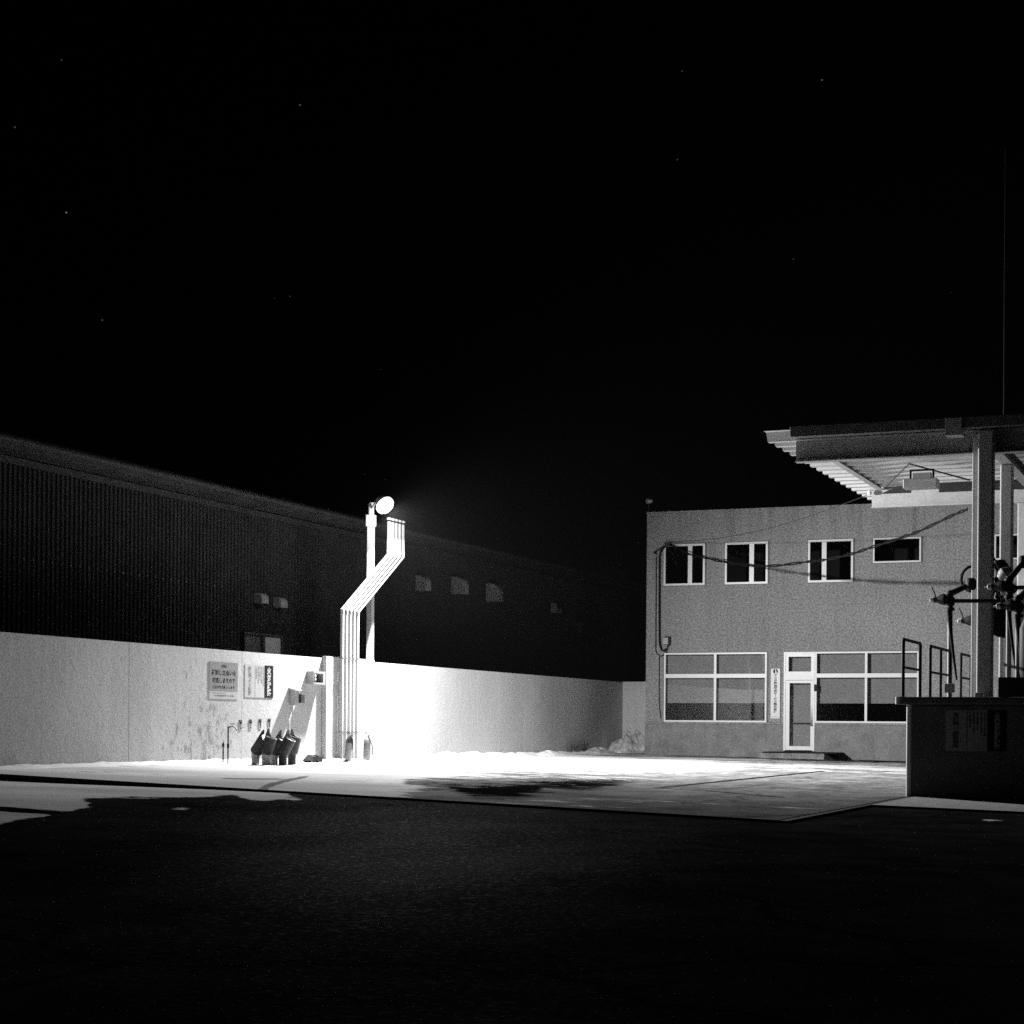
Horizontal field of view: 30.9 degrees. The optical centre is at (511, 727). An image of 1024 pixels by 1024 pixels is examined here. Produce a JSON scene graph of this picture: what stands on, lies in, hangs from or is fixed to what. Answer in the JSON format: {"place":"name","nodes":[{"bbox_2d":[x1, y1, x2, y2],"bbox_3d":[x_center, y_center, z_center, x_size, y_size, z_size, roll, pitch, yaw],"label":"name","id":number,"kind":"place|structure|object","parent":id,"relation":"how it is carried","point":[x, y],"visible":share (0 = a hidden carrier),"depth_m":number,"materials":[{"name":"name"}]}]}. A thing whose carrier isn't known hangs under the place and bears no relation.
{"place":"outdoors","nodes":[
{"label":"outdoors","id":0,"kind":"place"},
{"bbox_2d":[0,780,1023,1023],"bbox_3d":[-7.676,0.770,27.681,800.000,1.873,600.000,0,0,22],"label":"asphalt yard","id":1,"kind":"structure","parent":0,"point":[119,904],"depth_m":10.39,"materials":[{"name":"black asphalt"}]},
{"bbox_2d":[0,632,622,765],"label":"boundary wall","id":2,"kind":"structure","parent":1,"relation":"on","point":[67,700],"depth_m":34.31,"materials":[{"name":"paint"}]},
{"bbox_2d":[209,661,237,698],"bbox_3d":[-5.224,-0.844,33.613,0.008,0.668,0.982,0,0,22],"label":"notice sign","id":3,"kind":"object","parent":2,"relation":"attached to","point":[223,680],"visible":1,"depth_m":33.60,"materials":[{"name":"white metal"}]},
{"bbox_2d":[239,719,241,729],"bbox_3d":[-4.999,-0.046,34.175,0.010,0.190,0.090,0,0,22],"label":"label plate","id":4,"kind":"object","parent":2,"relation":"attached to","point":[240,724],"visible":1,"depth_m":34.16,"materials":[{"name":"white plastic"}]},
{"bbox_2d":[249,719,251,728],"bbox_3d":[-4.863,-0.056,34.506,0.010,0.189,0.090,0,0,22],"label":"label plate","id":5,"kind":"object","parent":2,"relation":"attached to","point":[250,723],"visible":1,"depth_m":34.50,"materials":[{"name":"white plastic"}]},
{"bbox_2d":[245,664,272,697],"bbox_3d":[-4.742,-0.861,34.790,0.007,0.609,1.051,0,0,22],"label":"hazard sign","id":6,"kind":"object","parent":2,"relation":"attached to","point":[256,685],"visible":1,"depth_m":34.77,"materials":[{"name":"white metal"}]},
{"bbox_2d":[268,718,270,727],"bbox_3d":[-4.598,-0.076,35.151,0.010,0.187,0.090,0,0,22],"label":"label plate","id":7,"kind":"object","parent":2,"relation":"attached to","point":[269,722],"visible":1,"depth_m":35.15,"materials":[{"name":"white plastic"}]},
{"bbox_2d":[289,687,304,728],"bbox_3d":[-4.179,0.040,35.967,0.168,1.614,0.350,0,0,22],"label":"switch box","id":8,"kind":"object","parent":2,"relation":"attached to","point":[296,698],"visible":0.91,"depth_m":35.89,"materials":[{"name":"grey paint"}]},
{"bbox_2d":[307,671,324,684],"bbox_3d":[-3.874,-0.973,36.697,0.164,0.260,0.485,0,0,22],"label":"gauge box","id":9,"kind":"object","parent":2,"relation":"attached to","point":[315,677],"visible":1,"depth_m":36.59,"materials":[{"name":"grey paint"}]},
{"bbox_2d":[339,517,390,758],"bbox_3d":[-3.036,-1.838,38.496,0.102,5.270,2.212,0,0,22],"label":"vent pipe","id":10,"kind":"object","parent":2,"relation":"attached to","point":[362,586],"visible":0.94,"depth_m":37.50,"materials":[{"name":"white metal"}]},
{"bbox_2d":[343,518,394,757],"bbox_3d":[-2.972,-1.837,38.652,0.102,5.270,2.212,0,0,22],"label":"vent pipe","id":11,"kind":"object","parent":2,"relation":"attached to","point":[367,585],"visible":0.98,"depth_m":37.65,"materials":[{"name":"metal"}]},
{"bbox_2d":[347,519,397,737],"bbox_3d":[-2.908,-1.837,38.807,0.102,5.270,2.212,0,0,22],"label":"vent pipe","id":12,"kind":"object","parent":2,"relation":"attached to","point":[367,590],"visible":0.93,"depth_m":37.81,"materials":[{"name":"metal"}]},
{"bbox_2d":[351,520,401,758],"bbox_3d":[-2.844,-1.836,38.963,0.102,5.270,2.212,0,0,22],"label":"vent pipe","id":13,"kind":"object","parent":2,"relation":"attached to","point":[367,595],"visible":0.95,"depth_m":37.96,"materials":[{"name":"metal"}]},
{"bbox_2d":[354,520,404,758],"bbox_3d":[-2.780,-1.836,39.119,0.102,5.270,2.212,0,0,22],"label":"vent pipe","id":14,"kind":"object","parent":2,"relation":"attached to","point":[367,600],"visible":0.96,"depth_m":38.12,"materials":[{"name":"metal"}]},
{"bbox_2d":[366,495,393,659],"bbox_3d":[-2.772,-2.940,38.788,0.376,3.725,1.269,0,0,-17],"label":"lamp post","id":15,"kind":"object","parent":2,"relation":"attached to","point":[384,504],"visible":0.94,"depth_m":39.20,"materials":[{"name":"white metal"}]},
{"bbox_2d":[0,431,646,681],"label":"warehouse","id":16,"kind":"structure","parent":1,"relation":"on","point":[95,546],"depth_m":40.45,"materials":[{"name":"metal"}]},
{"bbox_2d":[241,632,282,654],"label":"window","id":17,"kind":"structure","parent":16,"relation":"in","point":[259,643],"depth_m":40.71,"materials":[{"name":"glass"}]},
{"bbox_2d":[0,753,905,819],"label":"concrete apron","id":18,"kind":"object","parent":1,"relation":"on","point":[623,781],"visible":0.83,"depth_m":28.19,"materials":[{"name":"grey concrete"}]},
{"bbox_2d":[222,741,223,761],"bbox_3d":[-5.135,0.465,32.979,0.048,0.462,0.046,0,0,22],"label":"stub post","id":19,"kind":"object","parent":18,"relation":"on","point":[223,751],"visible":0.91,"depth_m":32.97,"materials":[{"name":"metal"}]},
{"bbox_2d":[227,723,236,763],"bbox_3d":[-4.959,0.315,32.872,0.208,0.769,0.045,0,0,22],"label":"water tap","id":20,"kind":"object","parent":18,"relation":"on","point":[228,727],"visible":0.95,"depth_m":32.89,"materials":[{"name":"paint"}]},
{"bbox_2d":[251,730,264,764],"bbox_3d":[-4.465,0.367,32.881,0.340,0.655,0.234,0,0,22],"label":"filling port","id":21,"kind":"object","parent":18,"relation":"on","point":[256,753],"visible":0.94,"depth_m":32.82,"materials":[{"name":"grey metal"}]},
{"bbox_2d":[260,728,276,764],"bbox_3d":[-4.306,0.360,32.825,0.301,0.681,0.234,0,0,22],"label":"filling port","id":22,"kind":"object","parent":18,"relation":"on","point":[267,747],"visible":0.95,"depth_m":32.76,"materials":[{"name":"grey metal"}]},
{"bbox_2d":[270,730,282,764],"bbox_3d":[-4.193,0.372,33.235,0.335,0.661,0.234,0,0,22],"label":"filling port","id":23,"kind":"object","parent":18,"relation":"on","point":[275,754],"visible":0.74,"depth_m":33.18,"materials":[{"name":"grey metal"}]},
{"bbox_2d":[278,730,295,764],"bbox_3d":[-4.035,0.373,33.207,0.327,0.668,0.234,0,0,22],"label":"filling port","id":24,"kind":"object","parent":18,"relation":"on","point":[286,747],"visible":0.96,"depth_m":33.14,"materials":[{"name":"grey metal"}]},
{"bbox_2d":[288,729,300,764],"bbox_3d":[-3.971,0.368,33.734,0.280,0.683,0.234,0,0,22],"label":"filling port","id":25,"kind":"object","parent":18,"relation":"on","point":[292,755],"visible":0.72,"depth_m":33.67,"materials":[{"name":"grey metal"}]},
{"bbox_2d":[0,750,612,769],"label":"snow bank","id":26,"kind":"structure","parent":18,"relation":"on","point":[439,755],"depth_m":36.69,"materials":[{"name":"white snow"}]},
{"bbox_2d":[302,755,315,761],"bbox_3d":[-3.923,0.604,35.845,0.238,0.137,0.165,0,0,22],"label":"wheel chock","id":27,"kind":"object","parent":18,"relation":"on","point":[309,758],"visible":1,"depth_m":35.77,"materials":[{"name":"black rubber"}]},
{"bbox_2d":[315,755,322,761],"bbox_3d":[-3.817,0.607,36.104,0.238,0.137,0.165,0,0,22],"label":"wheel chock","id":28,"kind":"object","parent":18,"relation":"on","point":[319,758],"visible":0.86,"depth_m":36.01,"materials":[{"name":"black rubber"}]},
{"bbox_2d":[344,731,352,760],"bbox_3d":[-3.282,0.383,37.362,0.199,0.604,0.146,0,0,22],"label":"fire extinguisher","id":29,"kind":"object","parent":18,"relation":"on","point":[348,748],"visible":1,"depth_m":37.30,"materials":[{"name":"grey metal"}]},
{"bbox_2d":[363,731,372,759],"bbox_3d":[-2.969,0.386,38.355,0.226,0.602,0.146,0,0,22],"label":"fire extinguisher","id":30,"kind":"object","parent":18,"relation":"on","point":[366,747],"visible":1,"depth_m":38.31,"materials":[{"name":"metal"}]},
{"bbox_2d":[370,715,370,757],"bbox_3d":[-2.959,0.229,38.802,0.010,0.950,0.012,0,0,22],"label":"marker rod","id":31,"kind":"object","parent":18,"relation":"on","point":[370,735],"visible":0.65,"depth_m":38.80,"materials":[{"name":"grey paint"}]},
{"bbox_2d":[536,750,566,755],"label":"snow heap","id":32,"kind":"object","parent":18,"relation":"on","point":[547,753],"visible":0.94,"depth_m":47.27,"materials":[{"name":"white snow"}]},
{"bbox_2d":[569,739,589,751],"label":"weed clump","id":33,"kind":"object","parent":18,"relation":"on","point":[580,747],"visible":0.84,"depth_m":50.55,"materials":[{"name":"plant"}]},
{"bbox_2d":[585,747,617,753],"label":"snow heap","id":34,"kind":"object","parent":18,"relation":"on","point":[597,750],"visible":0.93,"depth_m":50.51,"materials":[{"name":"white snow"}]},
{"bbox_2d":[608,724,644,752],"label":"snow heap","id":35,"kind":"object","parent":18,"relation":"on","point":[632,741],"visible":0.84,"depth_m":52.61,"materials":[{"name":"white snow"}]},
{"bbox_2d":[653,771,821,796],"bbox_3d":[4.074,0.915,31.766,2.050,0.080,13.094,0,0,12],"label":"expansion joint","id":36,"kind":"object","parent":18,"relation":"on","point":[731,780],"visible":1,"depth_m":29.80,"materials":[{"name":"black"}]},
{"bbox_2d":[758,751,842,759],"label":"entrance step","id":37,"kind":"object","parent":18,"relation":"on","point":[803,755],"visible":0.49,"depth_m":49.06,"materials":[{"name":"concrete"}]},
{"bbox_2d":[0,774,908,822],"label":"kerb","id":38,"kind":"structure","parent":1,"relation":"on","point":[8,777],"depth_m":22.93,"materials":[{"name":"paint"}]},
{"bbox_2d":[622,682,674,738],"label":"return wall","id":39,"kind":"structure","parent":1,"relation":"on","point":[634,704],"depth_m":54.10,"materials":[{"name":"paint"}]},
{"bbox_2d":[644,503,1017,760],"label":"office building","id":40,"kind":"structure","parent":1,"relation":"on","point":[825,637],"depth_m":49.98,"materials":[{"name":"paint"}]},
{"bbox_2d":[645,498,652,511],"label":"roof lamp","id":41,"kind":"object","parent":40,"relation":"on","point":[649,500],"visible":1,"depth_m":51.77,"materials":[{"name":"metal"}]},
{"bbox_2d":[655,556,663,656],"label":"downpipe","id":42,"kind":"object","parent":40,"relation":"attached to","point":[655,609],"visible":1,"depth_m":51.30,"materials":[{"name":"metal"}]},
{"bbox_2d":[659,656,660,717],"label":"ground wire","id":43,"kind":"object","parent":40,"relation":"attached to","point":[659,687],"visible":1,"depth_m":51.26,"materials":[{"name":"paint"}]},
{"bbox_2d":[653,541,671,652],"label":"service conduit","id":44,"kind":"object","parent":40,"relation":"attached to","point":[666,640],"visible":1,"depth_m":51.22,"materials":[{"name":"grey metal"}]},
{"bbox_2d":[663,543,706,586],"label":"window","id":45,"kind":"structure","parent":40,"relation":"in","point":[690,545],"depth_m":50.96,"materials":[{"name":"white metal"}]},
{"bbox_2d":[663,652,768,722],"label":"shop window","id":46,"kind":"structure","parent":40,"relation":"in","point":[688,677],"depth_m":50.78,"materials":[{"name":"glass"}]},
{"bbox_2d":[724,541,769,584],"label":"window","id":47,"kind":"structure","parent":40,"relation":"in","point":[751,543],"depth_m":50.31,"materials":[{"name":"white metal"}]},
{"bbox_2d":[771,669,779,718],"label":"company sign","id":48,"kind":"object","parent":40,"relation":"attached to","point":[775,693],"visible":1,"depth_m":50.02,"materials":[{"name":"white metal"}]},
{"bbox_2d":[785,680,812,749],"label":"door","id":49,"kind":"structure","parent":40,"relation":"in","point":[787,720],"depth_m":49.89,"materials":[{"name":"white metal"}]},
{"bbox_2d":[786,653,812,673],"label":"transom window","id":50,"kind":"structure","parent":40,"relation":"in","point":[804,654],"depth_m":49.78,"materials":[{"name":"white metal"}]},
{"bbox_2d":[669,508,967,566],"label":"overhead cable","id":51,"kind":"object","parent":40,"relation":"attached to","point":[844,555],"visible":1,"depth_m":43.68,"materials":[{"name":"black rubber"}]},
{"bbox_2d":[807,538,854,582],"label":"window","id":52,"kind":"structure","parent":40,"relation":"in","point":[824,541],"depth_m":49.53,"materials":[{"name":"white metal"}]},
{"bbox_2d":[815,650,918,722],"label":"shop window","id":53,"kind":"structure","parent":40,"relation":"in","point":[866,677],"depth_m":49.24,"materials":[{"name":"glass"}]},
{"bbox_2d":[872,536,922,563],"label":"window","id":54,"kind":"structure","parent":40,"relation":"in","point":[920,538],"depth_m":48.78,"materials":[{"name":"white metal"}]},
{"bbox_2d":[994,533,1016,560],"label":"window","id":55,"kind":"structure","parent":40,"relation":"in","point":[1014,534],"depth_m":47.84,"materials":[{"name":"white metal"}]},
{"bbox_2d":[764,414,1023,696],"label":"loading canopy","id":56,"kind":"object","parent":1,"relation":"on","point":[976,463],"visible":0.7,"depth_m":32.36,"materials":[{"name":"metal"}]},
{"bbox_2d":[678,490,871,541],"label":"guy wire","id":57,"kind":"object","parent":56,"relation":"attached to","point":[869,492],"visible":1,"depth_m":43.61,"materials":[{"name":"paint"}]},
{"bbox_2d":[903,469,939,489],"bbox_3d":[7.774,-4.712,35.224,0.638,0.372,0.350,0,0,22],"label":"service light","id":58,"kind":"object","parent":56,"relation":"attached to","point":[923,481],"visible":1,"depth_m":35.12,"materials":[{"name":"grey paint"}]},
{"bbox_2d":[994,557,1008,571],"bbox_3d":[8.284,-2.795,31.413,0.244,0.354,0.237,0,0,-29],"label":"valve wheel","id":59,"kind":"object","parent":56,"relation":"attached to","point":[1001,563],"visible":0.66,"depth_m":31.34,"materials":[{"name":"black metal"}]},
{"bbox_2d":[995,560,1012,579],"bbox_3d":[8.184,-2.608,30.809,0.232,0.358,0.242,0,0,-33],"label":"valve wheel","id":60,"kind":"object","parent":56,"relation":"attached to","point":[1003,573],"visible":0.85,"depth_m":30.73,"materials":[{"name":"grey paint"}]},
{"bbox_2d":[994,577,1013,619],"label":"manifold pipes","id":61,"kind":"object","parent":56,"relation":"attached to","point":[999,611],"visible":0.35,"depth_m":31.41,"materials":[{"name":"metal"}]},
{"bbox_2d":[1003,148,1005,414],"bbox_3d":[8.981,-7.870,33.848,0.240,5.403,0.240,0,0,22],"label":"mast","id":62,"kind":"object","parent":56,"relation":"on","point":[1004,308],"visible":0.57,"depth_m":33.84,"materials":[{"name":"metal"}]},
{"bbox_2d":[872,797,1023,813],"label":"concrete pad","id":63,"kind":"object","parent":1,"relation":"on","point":[972,805],"visible":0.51,"depth_m":24.36,"materials":[{"name":"grey concrete"}]},
{"bbox_2d":[895,697,1023,800],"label":"loading platform","id":64,"kind":"structure","parent":1,"relation":"on","point":[934,768],"depth_m":26.44,"materials":[{"name":"concrete"}]},
{"bbox_2d":[901,638,921,696],"bbox_3d":[5.973,-0.860,27.709,0.080,0.893,1.480,0,0,22],"label":"railing","id":65,"kind":"object","parent":64,"relation":"on","point":[904,667],"visible":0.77,"depth_m":27.54,"materials":[{"name":"metal"}]},
{"bbox_2d":[928,645,950,696],"bbox_3d":[6.940,-0.852,30.068,0.080,0.893,1.980,0,0,22],"label":"railing","id":66,"kind":"object","parent":64,"relation":"on","point":[939,673],"visible":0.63,"depth_m":30.09,"materials":[{"name":"metal"}]},
{"bbox_2d":[944,684,954,696],"bbox_3d":[7.181,-0.570,30.455,0.160,0.292,0.120,0,0,22],"label":"control box","id":67,"kind":"object","parent":64,"relation":"on","point":[949,689],"visible":0.88,"depth_m":30.41,"materials":[{"name":"grey paint"}]},
{"bbox_2d":[959,653,970,696],"bbox_3d":[8.154,-0.842,33.029,0.080,0.893,2.180,0,0,22],"label":"railing","id":68,"kind":"object","parent":64,"relation":"on","point":[960,672],"visible":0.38,"depth_m":32.06,"materials":[{"name":"metal"}]},
{"bbox_2d":[927,578,1005,696],"bbox_3d":[7.751,-1.454,31.053,1.588,2.091,0.271,0,0,13],"label":"loading crane","id":69,"kind":"object","parent":64,"relation":"on","point":[948,599],"visible":0.94,"depth_m":31.07,"materials":[{"name":"paint"}]},
{"bbox_2d":[960,565,971,592],"bbox_3d":[7.945,-2.558,31.985,0.439,0.485,0.050,0,0,22],"label":"hose loop","id":70,"kind":"object","parent":69,"relation":"hanging from","point":[963,572],"visible":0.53,"depth_m":32.03,"materials":[{"name":"black rubber"}]},
{"bbox_2d":[945,710,1006,750],"bbox_3d":[6.593,0.049,26.364,0.849,0.580,0.007,0,0,22],"label":"hazard sign","id":71,"kind":"object","parent":64,"relation":"attached to","point":[961,723],"visible":1,"depth_m":26.36,"materials":[{"name":"metal"}]},
{"bbox_2d":[994,607,1005,676],"bbox_3d":[8.423,-1.292,31.785,0.639,1.760,0.240,0,0,22],"label":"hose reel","id":72,"kind":"object","parent":64,"relation":"on","point":[1000,628],"visible":0.16,"depth_m":31.70,"materials":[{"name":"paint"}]},
{"bbox_2d":[984,555,1023,676],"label":"loading crane","id":73,"kind":"object","parent":64,"relation":"on","point":[1007,586],"visible":0.86,"depth_m":29.48,"materials":[{"name":"paint"}]},
{"bbox_2d":[993,589,1023,676],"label":"loading crane","id":74,"kind":"object","parent":64,"relation":"on","point":[1016,606],"visible":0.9,"depth_m":28.84,"materials":[{"name":"paint"}]},
{"bbox_2d":[998,619,1023,696],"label":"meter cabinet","id":75,"kind":"object","parent":64,"relation":"on","point":[1010,686],"visible":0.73,"depth_m":28.44,"materials":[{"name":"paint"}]},
{"bbox_2d":[1011,580,1023,676],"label":"storage tank","id":76,"kind":"object","parent":64,"relation":"on","point":[1012,662],"visible":0.16,"depth_m":29.97,"materials":[{"name":"metal"}]},
{"bbox_2d":[0,0,1023,681],"label":"sky","id":77,"kind":"structure","parent":0,"point":[519,276],"materials":[{"name":"black"}]},
{"bbox_2d":[955,570,999,625],"bbox_3d":[8.491,-1.560,32.052,1.704,2.313,0.523,0,0,22],"label":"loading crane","id":78,"kind":"object","parent":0,"point":[965,620],"visible":0.13,"depth_m":32.36,"materials":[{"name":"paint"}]}
]}

